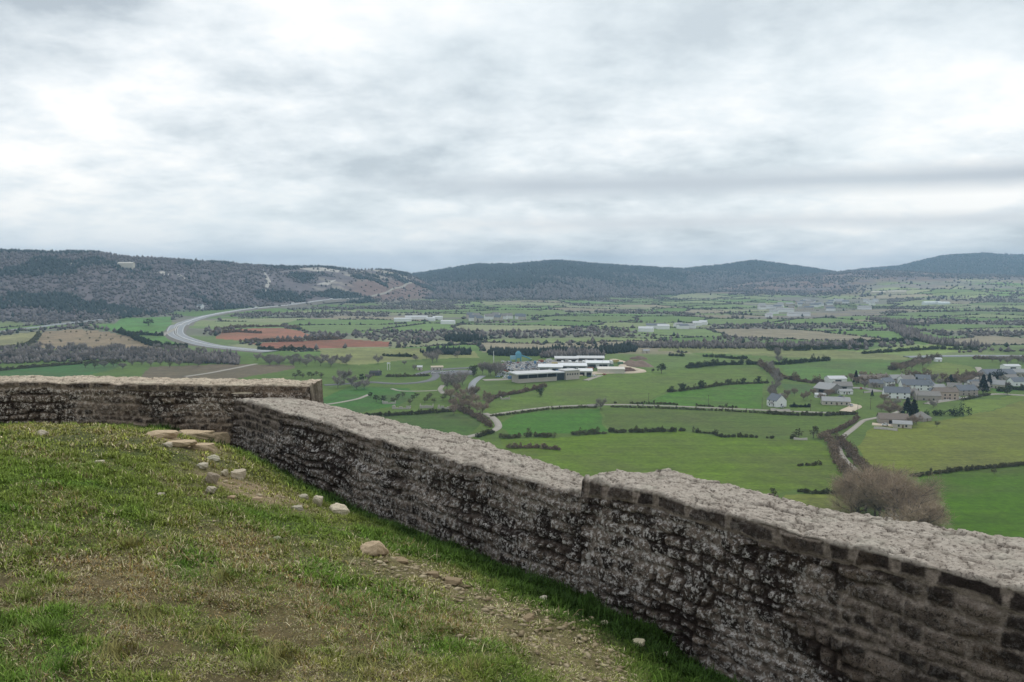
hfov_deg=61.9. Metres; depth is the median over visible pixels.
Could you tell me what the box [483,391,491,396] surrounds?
bare tree
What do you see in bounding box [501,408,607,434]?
field
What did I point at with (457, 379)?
bare tree
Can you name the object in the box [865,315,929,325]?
woods
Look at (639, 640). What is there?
rock
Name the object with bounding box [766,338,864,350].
hedge
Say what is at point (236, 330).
hedge
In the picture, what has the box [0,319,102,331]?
road
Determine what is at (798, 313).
barn
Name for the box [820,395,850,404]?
house
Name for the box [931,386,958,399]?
house
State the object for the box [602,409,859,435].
field
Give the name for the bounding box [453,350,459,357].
bare tree
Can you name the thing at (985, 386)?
conifer
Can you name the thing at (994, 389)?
field
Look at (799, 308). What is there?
house
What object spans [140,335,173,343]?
field
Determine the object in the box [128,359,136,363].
bare tree
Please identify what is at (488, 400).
bare tree
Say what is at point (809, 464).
hedge
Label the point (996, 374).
hedge
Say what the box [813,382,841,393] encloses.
farm shed
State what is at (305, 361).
bare tree
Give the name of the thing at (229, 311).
motorway barrier
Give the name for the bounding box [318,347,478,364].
field
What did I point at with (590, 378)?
sandy track
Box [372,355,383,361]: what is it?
bare tree
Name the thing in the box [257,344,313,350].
hedge
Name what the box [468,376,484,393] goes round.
road
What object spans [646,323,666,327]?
house
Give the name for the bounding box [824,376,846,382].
farm shed
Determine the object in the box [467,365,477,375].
round tree
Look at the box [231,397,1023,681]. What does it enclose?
parapet wall
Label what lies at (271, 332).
field
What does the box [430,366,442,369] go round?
kiosk
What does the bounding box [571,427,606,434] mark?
hedge
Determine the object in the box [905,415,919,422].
bare tree
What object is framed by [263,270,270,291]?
clearing
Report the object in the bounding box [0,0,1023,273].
sky
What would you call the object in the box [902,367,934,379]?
hedge
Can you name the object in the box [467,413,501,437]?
lane
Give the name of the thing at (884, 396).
bare tree
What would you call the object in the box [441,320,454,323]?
barn
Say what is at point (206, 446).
rock ledge
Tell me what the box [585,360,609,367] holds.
depot shed
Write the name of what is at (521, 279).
forest
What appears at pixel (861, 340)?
hedge
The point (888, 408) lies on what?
bare tree
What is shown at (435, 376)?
road
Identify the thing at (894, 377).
house
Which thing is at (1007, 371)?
slate barn
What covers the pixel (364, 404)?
field
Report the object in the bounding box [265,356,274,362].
bare tree
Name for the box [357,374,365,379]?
round tree
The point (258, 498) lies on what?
rock
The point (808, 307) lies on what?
house
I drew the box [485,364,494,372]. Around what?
bare tree
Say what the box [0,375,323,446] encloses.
parapet wall
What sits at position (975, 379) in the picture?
house
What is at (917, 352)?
field
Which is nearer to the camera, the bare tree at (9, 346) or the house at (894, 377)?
the house at (894, 377)
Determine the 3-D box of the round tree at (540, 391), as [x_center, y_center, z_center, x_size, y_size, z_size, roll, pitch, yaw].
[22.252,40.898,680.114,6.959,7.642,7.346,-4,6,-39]
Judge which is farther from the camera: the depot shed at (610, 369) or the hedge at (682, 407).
the depot shed at (610, 369)
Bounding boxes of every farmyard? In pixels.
[853,387,879,390]
[872,423,892,426]
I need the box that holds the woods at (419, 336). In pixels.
[0,289,1023,352]
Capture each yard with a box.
[482,378,511,380]
[506,360,611,370]
[579,371,615,375]
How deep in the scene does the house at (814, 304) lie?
2358.97 m
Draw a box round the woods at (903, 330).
[886,320,987,347]
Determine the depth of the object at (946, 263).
5804.15 m
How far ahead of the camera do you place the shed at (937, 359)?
966.88 m
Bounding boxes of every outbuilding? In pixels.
[932,384,945,387]
[1001,374,1017,379]
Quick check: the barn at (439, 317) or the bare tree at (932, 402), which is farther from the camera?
the barn at (439, 317)
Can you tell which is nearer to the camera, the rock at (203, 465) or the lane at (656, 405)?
the rock at (203, 465)
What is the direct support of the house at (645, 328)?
on the valley floor
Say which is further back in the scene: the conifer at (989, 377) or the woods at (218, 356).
the woods at (218, 356)
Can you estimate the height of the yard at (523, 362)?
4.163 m
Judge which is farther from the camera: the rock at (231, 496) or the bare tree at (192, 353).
the bare tree at (192, 353)
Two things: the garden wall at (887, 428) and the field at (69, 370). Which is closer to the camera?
the garden wall at (887, 428)
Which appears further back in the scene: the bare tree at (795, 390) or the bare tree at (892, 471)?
the bare tree at (795, 390)
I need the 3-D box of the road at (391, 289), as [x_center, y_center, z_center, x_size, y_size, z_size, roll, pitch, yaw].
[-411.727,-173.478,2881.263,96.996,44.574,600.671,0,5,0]
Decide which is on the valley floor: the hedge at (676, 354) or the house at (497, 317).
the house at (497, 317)
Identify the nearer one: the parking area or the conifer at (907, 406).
the conifer at (907, 406)
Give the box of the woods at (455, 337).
[444,332,487,341]
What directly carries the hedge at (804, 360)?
on the valley floor
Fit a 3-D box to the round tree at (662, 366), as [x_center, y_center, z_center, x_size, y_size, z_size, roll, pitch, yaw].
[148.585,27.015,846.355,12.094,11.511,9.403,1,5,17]
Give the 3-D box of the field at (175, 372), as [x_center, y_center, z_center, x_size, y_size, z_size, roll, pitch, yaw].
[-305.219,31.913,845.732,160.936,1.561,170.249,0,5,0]
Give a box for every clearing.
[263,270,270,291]
[300,267,339,271]
[316,280,334,284]
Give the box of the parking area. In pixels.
[430,370,472,374]
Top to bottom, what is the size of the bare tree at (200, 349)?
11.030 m
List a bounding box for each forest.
[0,248,436,321]
[412,259,836,300]
[693,268,1023,300]
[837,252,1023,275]
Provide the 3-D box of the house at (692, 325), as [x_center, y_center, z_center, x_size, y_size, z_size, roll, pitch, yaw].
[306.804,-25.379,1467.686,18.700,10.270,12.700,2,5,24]
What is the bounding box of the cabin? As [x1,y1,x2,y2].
[369,369,381,375]
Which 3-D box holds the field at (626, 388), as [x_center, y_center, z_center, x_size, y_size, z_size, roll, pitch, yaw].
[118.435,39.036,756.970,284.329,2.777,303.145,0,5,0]
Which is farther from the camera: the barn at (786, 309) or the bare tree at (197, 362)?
the barn at (786, 309)
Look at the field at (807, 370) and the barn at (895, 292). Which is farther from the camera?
the barn at (895, 292)
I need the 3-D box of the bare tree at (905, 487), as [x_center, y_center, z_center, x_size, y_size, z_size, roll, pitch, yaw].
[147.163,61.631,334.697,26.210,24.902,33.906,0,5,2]
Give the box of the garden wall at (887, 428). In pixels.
[874,426,897,430]
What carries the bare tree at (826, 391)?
on the valley floor
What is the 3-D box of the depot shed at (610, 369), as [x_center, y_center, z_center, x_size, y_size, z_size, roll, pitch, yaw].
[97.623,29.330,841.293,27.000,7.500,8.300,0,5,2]
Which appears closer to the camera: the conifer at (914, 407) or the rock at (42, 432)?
the rock at (42, 432)
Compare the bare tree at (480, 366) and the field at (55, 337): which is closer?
the bare tree at (480, 366)
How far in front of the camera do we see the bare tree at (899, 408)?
597.31 m
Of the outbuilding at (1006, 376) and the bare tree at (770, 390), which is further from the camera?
the outbuilding at (1006, 376)
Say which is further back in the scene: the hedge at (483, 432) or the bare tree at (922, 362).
the bare tree at (922, 362)
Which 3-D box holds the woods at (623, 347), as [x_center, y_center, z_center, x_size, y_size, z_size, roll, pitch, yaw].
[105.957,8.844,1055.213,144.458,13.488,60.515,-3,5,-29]
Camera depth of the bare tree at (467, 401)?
609.34 m
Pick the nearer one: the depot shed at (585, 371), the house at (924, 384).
the house at (924, 384)
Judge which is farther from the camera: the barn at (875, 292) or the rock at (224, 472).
the barn at (875, 292)
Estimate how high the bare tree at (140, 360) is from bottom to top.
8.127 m
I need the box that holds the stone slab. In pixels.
[231,392,253,393]
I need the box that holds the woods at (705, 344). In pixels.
[628,338,865,348]
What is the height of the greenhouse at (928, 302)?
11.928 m
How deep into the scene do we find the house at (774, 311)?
2026.26 m
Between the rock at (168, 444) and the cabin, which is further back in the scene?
the cabin
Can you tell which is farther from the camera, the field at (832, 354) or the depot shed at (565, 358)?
the field at (832, 354)
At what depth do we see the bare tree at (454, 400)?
622.16 m
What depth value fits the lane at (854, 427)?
535.52 m
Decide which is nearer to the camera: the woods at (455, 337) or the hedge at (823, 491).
the hedge at (823, 491)
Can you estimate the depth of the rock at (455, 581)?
6.39 m
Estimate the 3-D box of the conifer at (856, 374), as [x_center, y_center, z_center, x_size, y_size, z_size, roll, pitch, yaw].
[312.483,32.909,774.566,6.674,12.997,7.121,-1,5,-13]
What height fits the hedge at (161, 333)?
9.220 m
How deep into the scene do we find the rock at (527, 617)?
5.91 m
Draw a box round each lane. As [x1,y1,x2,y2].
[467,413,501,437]
[494,404,835,413]
[838,411,899,517]
[923,393,1023,403]
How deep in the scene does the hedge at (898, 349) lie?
1079.16 m
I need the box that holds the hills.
[0,253,1023,324]
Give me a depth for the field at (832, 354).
1053.41 m
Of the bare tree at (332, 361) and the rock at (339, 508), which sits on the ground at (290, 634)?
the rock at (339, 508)
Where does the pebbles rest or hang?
on the ground at (290, 634)
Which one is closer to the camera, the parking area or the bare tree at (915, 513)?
the bare tree at (915, 513)
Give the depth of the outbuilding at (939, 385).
729.82 m
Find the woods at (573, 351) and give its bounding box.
[539,346,605,357]
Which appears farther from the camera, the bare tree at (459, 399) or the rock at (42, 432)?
the bare tree at (459, 399)
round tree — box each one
[143,319,153,325]
[332,375,345,385]
[336,369,352,380]
[346,375,357,385]
[351,381,360,389]
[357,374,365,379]
[360,379,370,388]
[364,373,372,379]
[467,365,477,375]
[536,388,544,395]
[655,363,667,372]
[678,382,686,389]
[698,380,705,388]
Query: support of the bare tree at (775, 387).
on the valley floor
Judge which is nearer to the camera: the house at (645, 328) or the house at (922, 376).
the house at (922, 376)
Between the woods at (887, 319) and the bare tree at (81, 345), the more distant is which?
the woods at (887, 319)
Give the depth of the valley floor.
1233.15 m
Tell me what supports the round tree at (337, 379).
on the valley floor
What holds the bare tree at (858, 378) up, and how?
on the valley floor
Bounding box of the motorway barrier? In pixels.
[175,298,347,350]
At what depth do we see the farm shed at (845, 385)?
734.45 m
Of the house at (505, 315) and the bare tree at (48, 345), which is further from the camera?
the house at (505, 315)
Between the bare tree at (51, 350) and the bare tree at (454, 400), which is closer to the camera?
the bare tree at (454, 400)
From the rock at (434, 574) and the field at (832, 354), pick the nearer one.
the rock at (434, 574)
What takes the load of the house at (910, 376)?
on the valley floor
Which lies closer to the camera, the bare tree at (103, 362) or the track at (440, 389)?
the track at (440, 389)
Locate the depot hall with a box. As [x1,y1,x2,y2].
[508,368,579,382]
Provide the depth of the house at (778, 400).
638.96 m
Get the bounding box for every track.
[182,364,255,376]
[327,394,368,404]
[391,388,436,391]
[438,385,443,393]
[584,375,602,380]
[610,359,645,372]
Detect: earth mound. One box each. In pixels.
[623,360,652,366]
[625,367,635,371]
[629,356,646,359]
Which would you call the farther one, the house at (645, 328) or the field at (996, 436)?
the house at (645, 328)
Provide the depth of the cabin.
816.25 m
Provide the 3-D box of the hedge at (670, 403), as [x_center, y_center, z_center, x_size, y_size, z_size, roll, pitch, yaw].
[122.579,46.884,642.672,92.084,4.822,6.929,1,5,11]
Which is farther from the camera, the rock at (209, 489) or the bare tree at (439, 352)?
the bare tree at (439, 352)
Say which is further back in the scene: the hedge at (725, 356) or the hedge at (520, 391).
the hedge at (725, 356)
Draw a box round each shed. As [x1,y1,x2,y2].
[538,364,562,370]
[554,356,578,360]
[558,363,586,368]
[578,368,592,375]
[579,356,604,360]
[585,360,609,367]
[597,366,624,373]
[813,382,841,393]
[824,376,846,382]
[832,381,852,389]
[836,389,852,393]
[892,420,912,428]
[934,357,941,361]
[1000,364,1020,368]
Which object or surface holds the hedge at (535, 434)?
on the valley floor
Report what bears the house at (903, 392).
on the valley floor
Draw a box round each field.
[0,331,41,346]
[0,363,122,376]
[38,329,155,348]
[95,316,172,332]
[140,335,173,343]
[142,364,294,378]
[216,328,309,339]
[248,339,388,349]
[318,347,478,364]
[323,387,417,412]
[380,413,481,434]
[485,367,766,411]
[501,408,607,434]
[501,431,843,493]
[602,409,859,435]
[642,384,763,408]
[643,355,757,367]
[658,346,907,359]
[779,362,907,380]
[781,384,812,393]
[781,494,862,513]
[856,345,977,354]
[857,400,1023,474]
[917,465,1023,537]
[926,362,974,380]
[962,394,1023,414]
[991,376,1020,392]
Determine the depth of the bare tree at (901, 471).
345.26 m
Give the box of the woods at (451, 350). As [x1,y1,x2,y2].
[420,345,471,354]
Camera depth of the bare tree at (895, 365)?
882.20 m
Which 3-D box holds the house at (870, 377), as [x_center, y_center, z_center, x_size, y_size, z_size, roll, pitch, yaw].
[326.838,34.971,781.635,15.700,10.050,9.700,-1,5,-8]
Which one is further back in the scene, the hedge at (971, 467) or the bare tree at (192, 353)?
the bare tree at (192, 353)
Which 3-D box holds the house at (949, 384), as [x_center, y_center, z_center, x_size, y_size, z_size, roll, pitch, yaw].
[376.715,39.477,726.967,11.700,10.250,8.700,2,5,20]
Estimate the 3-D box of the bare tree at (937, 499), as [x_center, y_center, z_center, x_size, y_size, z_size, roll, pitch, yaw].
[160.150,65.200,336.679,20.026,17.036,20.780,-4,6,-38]
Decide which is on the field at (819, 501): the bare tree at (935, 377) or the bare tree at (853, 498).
the bare tree at (853, 498)
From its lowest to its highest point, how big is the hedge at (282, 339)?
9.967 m
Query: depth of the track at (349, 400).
655.19 m
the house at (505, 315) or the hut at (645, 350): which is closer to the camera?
the hut at (645, 350)
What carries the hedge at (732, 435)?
on the valley floor
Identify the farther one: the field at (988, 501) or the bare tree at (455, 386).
the bare tree at (455, 386)
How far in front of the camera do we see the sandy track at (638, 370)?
871.89 m
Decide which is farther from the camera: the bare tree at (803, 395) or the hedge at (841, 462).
the bare tree at (803, 395)
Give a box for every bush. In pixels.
[791,428,802,435]
[809,426,819,437]
[1003,387,1012,392]
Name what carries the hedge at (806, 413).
on the valley floor
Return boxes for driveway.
[840,403,861,411]
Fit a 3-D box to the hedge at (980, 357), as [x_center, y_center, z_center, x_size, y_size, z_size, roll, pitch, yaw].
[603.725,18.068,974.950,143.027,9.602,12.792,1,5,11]
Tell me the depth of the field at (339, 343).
1162.77 m
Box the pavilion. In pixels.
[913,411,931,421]
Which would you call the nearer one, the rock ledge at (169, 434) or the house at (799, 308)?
the rock ledge at (169, 434)
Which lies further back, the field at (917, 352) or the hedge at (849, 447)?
the field at (917, 352)
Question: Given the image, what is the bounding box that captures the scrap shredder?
[510,351,529,361]
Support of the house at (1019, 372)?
on the valley floor
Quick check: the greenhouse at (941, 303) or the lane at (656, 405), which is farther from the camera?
the greenhouse at (941, 303)
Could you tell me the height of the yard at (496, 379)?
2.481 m
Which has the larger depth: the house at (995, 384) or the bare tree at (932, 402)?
the house at (995, 384)
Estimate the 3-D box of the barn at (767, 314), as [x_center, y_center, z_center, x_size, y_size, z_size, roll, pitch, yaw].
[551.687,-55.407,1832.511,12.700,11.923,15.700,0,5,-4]
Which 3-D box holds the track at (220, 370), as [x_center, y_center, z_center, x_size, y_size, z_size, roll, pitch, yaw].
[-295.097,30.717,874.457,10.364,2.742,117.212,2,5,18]
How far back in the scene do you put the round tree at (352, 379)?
742.75 m
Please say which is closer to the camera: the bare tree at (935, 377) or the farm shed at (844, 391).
the farm shed at (844, 391)
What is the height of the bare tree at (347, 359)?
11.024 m
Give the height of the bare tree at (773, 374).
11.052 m
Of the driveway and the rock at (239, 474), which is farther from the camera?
the driveway
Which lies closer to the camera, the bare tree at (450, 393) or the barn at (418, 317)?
the bare tree at (450, 393)
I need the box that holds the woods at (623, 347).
[551,341,637,353]
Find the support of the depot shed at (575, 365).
on the valley floor
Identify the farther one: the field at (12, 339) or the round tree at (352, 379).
the field at (12, 339)
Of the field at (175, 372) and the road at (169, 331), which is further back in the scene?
the road at (169, 331)
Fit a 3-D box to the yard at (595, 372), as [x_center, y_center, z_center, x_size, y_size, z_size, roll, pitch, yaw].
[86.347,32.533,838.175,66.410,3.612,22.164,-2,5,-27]
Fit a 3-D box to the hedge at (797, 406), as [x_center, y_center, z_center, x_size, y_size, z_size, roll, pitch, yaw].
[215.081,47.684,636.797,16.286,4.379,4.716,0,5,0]
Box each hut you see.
[417,365,422,369]
[642,349,649,352]
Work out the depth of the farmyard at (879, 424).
556.28 m
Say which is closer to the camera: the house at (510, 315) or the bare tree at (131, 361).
the bare tree at (131, 361)
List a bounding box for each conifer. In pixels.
[853,370,859,383]
[901,397,912,415]
[908,399,919,415]
[978,374,989,392]
[987,374,991,384]
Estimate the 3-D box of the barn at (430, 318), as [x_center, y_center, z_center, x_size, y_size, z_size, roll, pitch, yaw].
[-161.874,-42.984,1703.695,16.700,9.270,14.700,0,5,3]
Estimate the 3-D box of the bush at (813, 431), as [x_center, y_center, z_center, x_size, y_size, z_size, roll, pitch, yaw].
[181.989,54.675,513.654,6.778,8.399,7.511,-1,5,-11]
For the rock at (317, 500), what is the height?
0.132 m
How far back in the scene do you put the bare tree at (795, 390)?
694.25 m
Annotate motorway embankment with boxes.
[165,297,363,352]
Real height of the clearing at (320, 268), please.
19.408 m
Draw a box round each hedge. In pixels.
[0,330,41,346]
[0,359,121,370]
[118,327,188,347]
[131,331,163,335]
[211,327,261,332]
[214,324,301,329]
[239,336,304,341]
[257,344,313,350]
[306,333,341,340]
[364,408,455,415]
[382,352,415,356]
[385,372,429,376]
[454,403,492,426]
[475,429,494,436]
[489,382,546,398]
[490,404,596,416]
[498,427,557,438]
[506,442,560,449]
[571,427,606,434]
[608,425,685,432]
[610,404,765,412]
[614,400,737,407]
[667,378,769,391]
[668,353,684,355]
[685,355,757,367]
[692,426,795,438]
[703,353,747,358]
[757,358,823,383]
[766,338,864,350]
[766,409,858,415]
[773,353,830,364]
[789,403,810,407]
[797,460,821,465]
[797,488,839,493]
[816,430,855,477]
[823,414,860,434]
[833,432,871,469]
[853,337,920,342]
[861,345,979,353]
[887,352,941,369]
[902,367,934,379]
[909,461,1023,476]
[924,399,971,415]
[939,368,977,382]
[961,392,990,399]
[972,355,1023,358]
[989,368,1006,378]
[996,384,1023,391]
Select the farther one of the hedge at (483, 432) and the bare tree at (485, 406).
the bare tree at (485, 406)
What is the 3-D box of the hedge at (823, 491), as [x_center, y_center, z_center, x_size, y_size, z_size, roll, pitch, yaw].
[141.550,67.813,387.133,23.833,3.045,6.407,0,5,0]
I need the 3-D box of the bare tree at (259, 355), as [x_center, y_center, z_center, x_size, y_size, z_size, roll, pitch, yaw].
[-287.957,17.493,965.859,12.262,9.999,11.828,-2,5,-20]
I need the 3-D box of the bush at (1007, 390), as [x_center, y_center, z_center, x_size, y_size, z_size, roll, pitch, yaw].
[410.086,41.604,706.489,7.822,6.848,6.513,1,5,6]
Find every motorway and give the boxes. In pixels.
[167,300,317,351]
[177,297,361,350]
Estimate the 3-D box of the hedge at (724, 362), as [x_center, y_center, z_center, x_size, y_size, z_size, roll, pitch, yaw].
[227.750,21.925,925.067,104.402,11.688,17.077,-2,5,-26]
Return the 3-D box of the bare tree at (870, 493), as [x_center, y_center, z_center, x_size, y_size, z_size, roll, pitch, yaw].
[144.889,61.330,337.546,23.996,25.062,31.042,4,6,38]
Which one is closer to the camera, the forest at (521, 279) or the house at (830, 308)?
the house at (830, 308)
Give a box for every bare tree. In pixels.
[4,345,15,348]
[28,353,38,358]
[29,343,39,348]
[43,342,53,348]
[45,348,54,353]
[78,342,86,347]
[81,352,92,358]
[88,346,98,350]
[99,361,107,365]
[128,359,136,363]
[137,358,145,364]
[139,345,149,350]
[187,351,196,357]
[193,359,201,364]
[195,346,204,352]
[196,354,207,361]
[254,353,261,358]
[261,354,270,359]
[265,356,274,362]
[289,357,298,364]
[300,358,312,364]
[316,357,324,365]
[325,357,335,365]
[341,356,350,363]
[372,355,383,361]
[427,352,437,362]
[430,349,443,359]
[440,374,452,386]
[444,387,455,396]
[448,395,457,404]
[448,402,457,411]
[449,375,462,386]
[452,383,460,390]
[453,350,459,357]
[454,389,466,400]
[455,370,469,384]
[458,396,466,405]
[462,398,473,406]
[464,390,476,399]
[466,384,476,393]
[469,393,481,402]
[470,385,479,393]
[470,401,481,408]
[475,401,490,412]
[477,360,488,371]
[482,395,493,404]
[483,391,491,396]
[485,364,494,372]
[489,362,501,375]
[494,359,506,372]
[594,398,607,407]
[767,386,778,393]
[768,384,776,390]
[770,372,778,380]
[770,381,781,386]
[771,367,779,373]
[773,374,782,385]
[791,388,798,395]
[800,392,806,398]
[823,389,831,395]
[826,461,897,510]
[826,466,894,512]
[827,474,858,511]
[835,474,873,511]
[840,461,909,516]
[852,376,860,381]
[852,466,909,516]
[854,469,928,517]
[857,462,921,515]
[859,464,924,511]
[863,467,951,518]
[876,403,886,410]
[878,481,958,525]
[878,493,955,526]
[880,392,889,399]
[882,399,894,405]
[882,405,895,412]
[889,402,904,412]
[890,361,897,367]
[890,398,901,404]
[893,494,947,521]
[897,362,904,371]
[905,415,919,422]
[918,493,948,505]
[919,359,926,367]
[929,400,938,406]
[931,373,938,379]
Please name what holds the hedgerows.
on the valley floor
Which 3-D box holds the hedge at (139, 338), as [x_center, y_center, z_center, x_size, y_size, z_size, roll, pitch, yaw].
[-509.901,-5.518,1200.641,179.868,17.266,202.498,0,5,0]
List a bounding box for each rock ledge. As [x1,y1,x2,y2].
[146,430,178,438]
[165,439,196,446]
[178,430,215,439]
[191,443,214,450]
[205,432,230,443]
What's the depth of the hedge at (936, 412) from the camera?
596.10 m
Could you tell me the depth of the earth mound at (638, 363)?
911.04 m
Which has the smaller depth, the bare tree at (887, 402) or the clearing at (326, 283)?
the bare tree at (887, 402)
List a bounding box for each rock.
[37,429,47,434]
[163,442,172,447]
[197,462,207,468]
[205,472,219,483]
[205,486,216,493]
[207,454,219,460]
[221,469,228,475]
[227,495,236,498]
[231,469,245,479]
[252,496,262,501]
[291,505,302,510]
[299,494,307,498]
[313,495,322,506]
[329,503,349,514]
[360,541,388,555]
[395,556,408,563]
[426,571,438,577]
[444,576,462,585]
[522,614,534,621]
[633,638,644,646]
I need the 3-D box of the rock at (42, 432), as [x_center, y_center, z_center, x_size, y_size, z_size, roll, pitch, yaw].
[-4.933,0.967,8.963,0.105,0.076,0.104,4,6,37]
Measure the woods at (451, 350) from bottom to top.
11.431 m
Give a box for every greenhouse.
[922,301,940,304]
[936,302,949,304]
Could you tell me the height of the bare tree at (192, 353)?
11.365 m
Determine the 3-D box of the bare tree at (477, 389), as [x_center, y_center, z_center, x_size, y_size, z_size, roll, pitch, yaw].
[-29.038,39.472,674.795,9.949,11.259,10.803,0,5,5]
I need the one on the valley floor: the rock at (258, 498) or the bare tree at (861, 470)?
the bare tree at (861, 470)
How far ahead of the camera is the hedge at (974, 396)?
688.29 m
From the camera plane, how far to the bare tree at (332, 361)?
895.52 m
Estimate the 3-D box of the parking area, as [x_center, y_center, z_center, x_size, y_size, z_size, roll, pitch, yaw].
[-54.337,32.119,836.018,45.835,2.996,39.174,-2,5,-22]
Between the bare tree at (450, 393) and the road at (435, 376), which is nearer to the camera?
the bare tree at (450, 393)
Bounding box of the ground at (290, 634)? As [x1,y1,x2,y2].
[0,422,710,681]
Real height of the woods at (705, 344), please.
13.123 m
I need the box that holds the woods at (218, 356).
[0,342,240,364]
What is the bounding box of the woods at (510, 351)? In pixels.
[487,345,554,355]
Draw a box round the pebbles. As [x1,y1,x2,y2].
[9,433,679,681]
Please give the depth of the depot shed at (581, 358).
947.01 m
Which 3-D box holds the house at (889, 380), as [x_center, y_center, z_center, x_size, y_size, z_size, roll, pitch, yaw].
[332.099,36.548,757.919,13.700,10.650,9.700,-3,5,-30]
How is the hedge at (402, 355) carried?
on the field at (362, 356)
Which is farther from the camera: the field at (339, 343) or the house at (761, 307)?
the house at (761, 307)
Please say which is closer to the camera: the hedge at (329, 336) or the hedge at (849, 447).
the hedge at (849, 447)
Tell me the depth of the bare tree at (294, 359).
906.62 m
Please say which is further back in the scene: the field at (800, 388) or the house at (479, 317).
the house at (479, 317)
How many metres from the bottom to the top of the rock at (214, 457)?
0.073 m
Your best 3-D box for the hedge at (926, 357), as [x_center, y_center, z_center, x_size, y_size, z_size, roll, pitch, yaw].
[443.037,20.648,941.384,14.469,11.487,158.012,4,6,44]
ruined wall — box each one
[382,400,395,403]
[392,405,410,408]
[420,404,433,407]
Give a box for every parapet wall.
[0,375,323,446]
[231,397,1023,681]
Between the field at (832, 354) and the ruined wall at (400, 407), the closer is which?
the ruined wall at (400, 407)
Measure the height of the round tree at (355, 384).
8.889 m
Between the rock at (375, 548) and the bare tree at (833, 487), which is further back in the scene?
the bare tree at (833, 487)
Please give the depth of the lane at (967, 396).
701.53 m
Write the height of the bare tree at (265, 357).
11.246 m
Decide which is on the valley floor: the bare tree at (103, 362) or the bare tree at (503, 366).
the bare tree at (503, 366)
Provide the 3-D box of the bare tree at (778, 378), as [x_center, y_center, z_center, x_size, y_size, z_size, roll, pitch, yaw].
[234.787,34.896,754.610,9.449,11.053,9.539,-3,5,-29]
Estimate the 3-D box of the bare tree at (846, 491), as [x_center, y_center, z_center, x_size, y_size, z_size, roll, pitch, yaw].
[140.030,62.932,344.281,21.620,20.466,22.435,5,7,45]
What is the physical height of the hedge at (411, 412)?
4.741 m
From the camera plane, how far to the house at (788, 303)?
2438.60 m
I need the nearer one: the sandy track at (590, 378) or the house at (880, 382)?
the house at (880, 382)
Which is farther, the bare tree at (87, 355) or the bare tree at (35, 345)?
the bare tree at (35, 345)
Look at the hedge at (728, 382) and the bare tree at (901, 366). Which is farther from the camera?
the bare tree at (901, 366)
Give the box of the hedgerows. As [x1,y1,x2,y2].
[0,273,1023,352]
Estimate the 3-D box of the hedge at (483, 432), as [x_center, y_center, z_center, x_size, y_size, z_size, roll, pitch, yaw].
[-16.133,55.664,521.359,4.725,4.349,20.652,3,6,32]
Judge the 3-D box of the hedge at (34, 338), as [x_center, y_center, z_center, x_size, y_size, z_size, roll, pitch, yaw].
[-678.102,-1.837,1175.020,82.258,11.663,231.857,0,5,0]
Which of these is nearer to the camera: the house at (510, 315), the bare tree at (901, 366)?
the bare tree at (901, 366)
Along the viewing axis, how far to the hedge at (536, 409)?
613.92 m
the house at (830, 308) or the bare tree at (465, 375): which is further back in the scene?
the house at (830, 308)
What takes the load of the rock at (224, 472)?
on the ground at (290, 634)
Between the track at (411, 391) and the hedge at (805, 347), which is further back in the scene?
the hedge at (805, 347)
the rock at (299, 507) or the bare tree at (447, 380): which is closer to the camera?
the rock at (299, 507)
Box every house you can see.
[469,315,474,320]
[474,315,482,321]
[484,314,492,319]
[494,314,502,320]
[500,313,507,318]
[507,313,512,318]
[518,314,525,319]
[638,326,653,331]
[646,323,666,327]
[656,324,669,328]
[676,324,688,328]
[685,323,695,328]
[692,321,701,325]
[699,320,707,324]
[758,305,765,309]
[767,393,786,406]
[769,309,778,313]
[784,302,793,305]
[796,307,803,310]
[804,306,813,309]
[809,303,818,306]
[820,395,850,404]
[826,307,835,310]
[857,305,871,309]
[859,374,878,383]
[868,378,883,387]
[881,376,895,385]
[882,385,910,398]
[889,373,904,382]
[897,374,915,382]
[898,378,933,390]
[915,373,930,378]
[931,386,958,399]
[946,381,961,386]
[953,383,978,395]
[964,378,979,384]
[970,381,990,390]
[986,379,1005,388]
[1006,376,1023,385]
[1012,368,1023,376]
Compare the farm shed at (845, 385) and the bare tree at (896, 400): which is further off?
the farm shed at (845, 385)
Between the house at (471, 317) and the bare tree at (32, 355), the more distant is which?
the house at (471, 317)
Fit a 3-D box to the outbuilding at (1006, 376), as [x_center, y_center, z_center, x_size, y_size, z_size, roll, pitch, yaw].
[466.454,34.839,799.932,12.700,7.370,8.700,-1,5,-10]
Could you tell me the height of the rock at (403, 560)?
0.053 m
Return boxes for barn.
[117,262,134,269]
[394,318,411,321]
[405,316,427,318]
[426,317,434,320]
[433,316,442,319]
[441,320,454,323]
[757,305,773,308]
[765,312,772,316]
[777,308,793,311]
[787,312,810,315]
[870,291,885,293]
[876,413,909,423]
[886,291,906,294]
[912,391,941,400]
[977,369,1016,378]
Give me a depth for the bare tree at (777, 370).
823.95 m
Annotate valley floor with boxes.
[0,295,1023,529]
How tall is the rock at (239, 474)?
0.091 m
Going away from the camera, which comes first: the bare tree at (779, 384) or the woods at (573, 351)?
the bare tree at (779, 384)
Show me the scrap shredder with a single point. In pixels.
(518, 354)
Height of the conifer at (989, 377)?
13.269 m
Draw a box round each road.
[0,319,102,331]
[164,328,177,335]
[323,373,439,385]
[371,282,411,296]
[416,367,471,374]
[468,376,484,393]
[903,355,1021,357]

